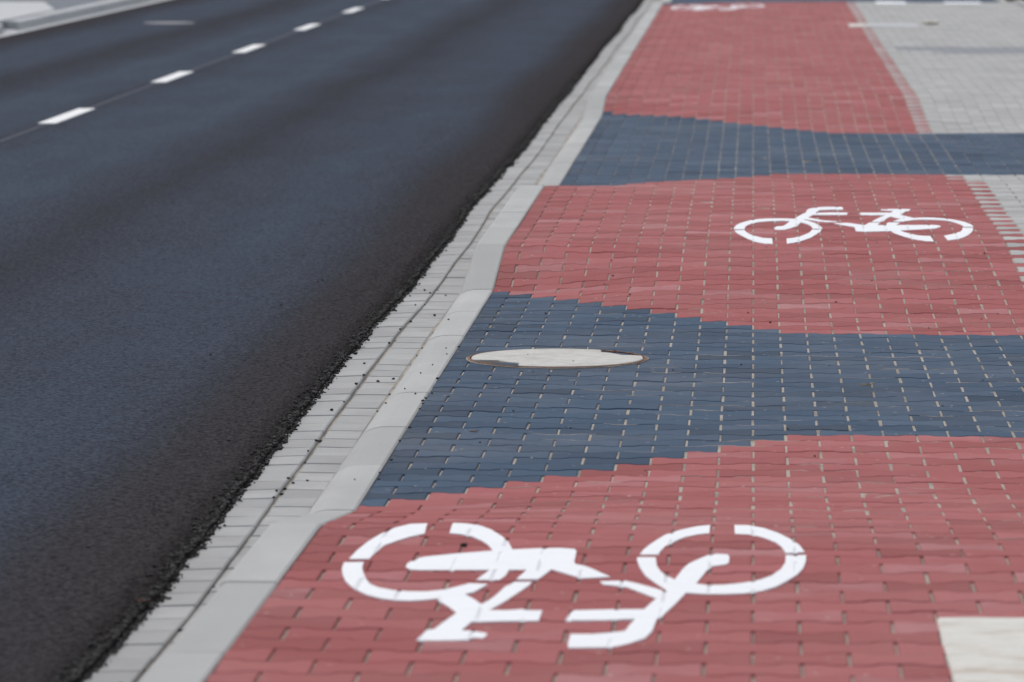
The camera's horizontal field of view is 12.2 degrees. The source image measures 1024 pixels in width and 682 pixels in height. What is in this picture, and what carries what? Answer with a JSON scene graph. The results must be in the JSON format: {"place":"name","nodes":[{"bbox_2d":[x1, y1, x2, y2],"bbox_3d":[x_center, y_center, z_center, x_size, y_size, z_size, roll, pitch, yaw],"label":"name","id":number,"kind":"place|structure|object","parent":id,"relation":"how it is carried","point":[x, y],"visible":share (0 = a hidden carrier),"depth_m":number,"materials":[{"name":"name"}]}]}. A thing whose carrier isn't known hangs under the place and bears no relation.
{"place":"outdoors","nodes":[
{"label":"outdoors","id":0,"kind":"place"},
{"bbox_2d":[0,2,54,23],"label":"concrete path","id":1,"kind":"structure","parent":0,"point":[12,10],"depth_m":56.02,"materials":[{"name":"grey concrete"}]},
{"bbox_2d":[0,0,105,10],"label":"pavement","id":2,"kind":"structure","parent":0,"point":[56,5],"depth_m":59.68,"materials":[{"name":"concrete"}]},
{"bbox_2d":[0,0,644,681],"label":"road","id":3,"kind":"structure","parent":0,"point":[162,242],"depth_m":23.80,"materials":[{"name":"black asphalt"}]},
{"bbox_2d":[38,108,94,123],"bbox_3d":[-3.179,-1.610,34.249,0.124,0.006,2.080,0,6,3],"label":"lane marking","id":4,"kind":"object","parent":3,"relation":"on","point":[66,116],"visible":1,"depth_m":34.11,"materials":[{"name":"white paint"}]},
{"bbox_2d":[0,0,164,36],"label":"gutter","id":5,"kind":"object","parent":3,"relation":"on","point":[65,21],"visible":1,"depth_m":56.06,"materials":[{"name":"concrete"}]},
{"bbox_2d":[145,22,193,23],"bbox_3d":[-3.931,-3.635,54.924,0.580,0.030,0.580,0,6,3],"label":"manhole","id":6,"kind":"object","parent":3,"relation":"on","point":[168,22],"visible":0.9,"depth_m":54.99,"materials":[{"name":"metal"}]},
{"bbox_2d":[151,71,193,82],"bbox_3d":[-2.880,-2.242,40.661,0.124,0.006,2.080,0,6,3],"label":"lane marking","id":7,"kind":"object","parent":3,"relation":"on","point":[172,77],"visible":1,"depth_m":40.49,"materials":[{"name":"white paint"}]},
{"bbox_2d":[232,44,263,52],"bbox_3d":[-2.582,-2.874,47.074,0.124,0.006,2.080,0,6,3],"label":"lane marking","id":8,"kind":"object","parent":3,"relation":"on","point":[249,48],"visible":1,"depth_m":47.03,"materials":[{"name":"white paint"}]},
{"bbox_2d":[295,24,319,29],"bbox_3d":[-2.284,-3.506,53.486,0.124,0.006,2.080,0,6,3],"label":"lane marking","id":9,"kind":"object","parent":3,"relation":"on","point":[308,26],"visible":1,"depth_m":53.29,"materials":[{"name":"white paint"}]},
{"bbox_2d":[342,8,362,12],"bbox_3d":[-1.985,-4.137,59.898,0.124,0.006,2.080,0,6,3],"label":"lane marking","id":10,"kind":"object","parent":3,"relation":"on","point":[352,10],"visible":1,"depth_m":59.67,"materials":[{"name":"white paint"}]},
{"bbox_2d":[83,0,661,681],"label":"gutter","id":11,"kind":"object","parent":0,"point":[157,632],"visible":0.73,"depth_m":15.53,"materials":[{"name":"concrete"}]},
{"bbox_2d":[206,0,1023,681],"bbox_3d":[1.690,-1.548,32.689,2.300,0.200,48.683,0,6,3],"label":"cycle path","id":12,"kind":"structure","parent":0,"point":[678,648],"depth_m":13.30,"materials":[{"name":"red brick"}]},
{"bbox_2d":[342,523,805,650],"bbox_3d":[0.139,0.552,11.021,1.082,0.034,2.088,0,6,3],"label":"bicycle symbol","id":13,"kind":"object","parent":12,"relation":"on","point":[501,560],"visible":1,"depth_m":10.95,"materials":[{"name":"white paint"}]},
{"bbox_2d":[671,4,764,10],"bbox_3d":[2.354,-3.817,54.841,1.082,0.030,2.088,0,6,3],"label":"bicycle symbol","id":14,"kind":"object","parent":12,"relation":"on","point":[732,7],"visible":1,"depth_m":54.83,"materials":[{"name":"white paint"}]},
{"bbox_2d":[734,207,973,243],"bbox_3d":[1.553,-0.527,21.803,1.082,0.023,2.088,0,6,3],"label":"bicycle symbol","id":15,"kind":"object","parent":12,"relation":"on","point":[894,227],"visible":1,"depth_m":21.70,"materials":[{"name":"white paint"}]},
{"bbox_2d":[846,2,1023,280],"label":"footpath","id":16,"kind":"structure","parent":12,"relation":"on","point":[998,30],"depth_m":39.41,"materials":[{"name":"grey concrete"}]},
{"bbox_2d":[848,24,919,27],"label":"concrete slab","id":17,"kind":"structure","parent":16,"relation":"on","point":[884,25],"depth_m":48.82,"materials":[{"name":"grey concrete"}]},
{"bbox_2d":[921,20,939,23],"bbox_3d":[4.322,-3.283,49.372,0.162,0.044,0.166,5,8,43],"label":"manhole cover","id":18,"kind":"object","parent":16,"relation":"on","point":[930,22],"visible":1,"depth_m":49.33,"materials":[{"name":"grey metal"}]},
{"bbox_2d":[937,617,1023,681],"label":"concrete slab","id":19,"kind":"structure","parent":12,"relation":"on","point":[983,649],"depth_m":9.95,"materials":[{"name":"white concrete"}]},
{"bbox_2d":[361,0,1023,506],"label":"driveway","id":20,"kind":"structure","parent":0,"point":[501,452],"depth_m":16.39,"materials":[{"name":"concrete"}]},
{"bbox_2d":[466,348,648,369],"bbox_3d":[0.160,0.074,16.892,0.645,0.034,0.645,0,6,3],"label":"manhole","id":21,"kind":"object","parent":20,"relation":"on","point":[554,358],"visible":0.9,"depth_m":16.85,"materials":[{"name":"metal"}]},
{"bbox_2d":[503,265,1023,538],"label":"sand seam","id":22,"kind":"object","parent":20,"relation":"on","point":[781,420],"visible":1,"depth_m":15.32,"materials":[{"name":"beige sand"}]},
{"bbox_2d":[874,1,906,4],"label":"crossing stripe","id":23,"kind":"object","parent":20,"relation":"on","point":[885,2],"visible":0.56,"depth_m":56.36,"materials":[{"name":"white paint"}]},
{"bbox_2d":[943,2,982,3],"bbox_3d":[5.363,-4.044,57.535,0.420,0.114,3.300,0,6,3],"label":"crossing stripe","id":24,"kind":"object","parent":20,"relation":"on","point":[962,2],"visible":0.52,"depth_m":56.15,"materials":[{"name":"white paint"}]},
{"label":"ground","id":25,"kind":"structure","parent":0,"visible":0},
{"bbox_2d":[0,0,154,33],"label":"kerb","id":26,"kind":"structure","parent":25,"relation":"on","point":[51,17],"depth_m":55.84,"materials":[{"name":"concrete"}]},
{"bbox_2d":[141,0,670,681],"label":"kerb","id":27,"kind":"structure","parent":25,"relation":"on","point":[217,626],"depth_m":14.13,"materials":[{"name":"concrete"}]},
{"bbox_2d":[996,0,1023,6],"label":"edging kerb","id":28,"kind":"structure","parent":25,"relation":"on","point":[1020,2],"depth_m":56.38,"materials":[{"name":"concrete"}]}
]}

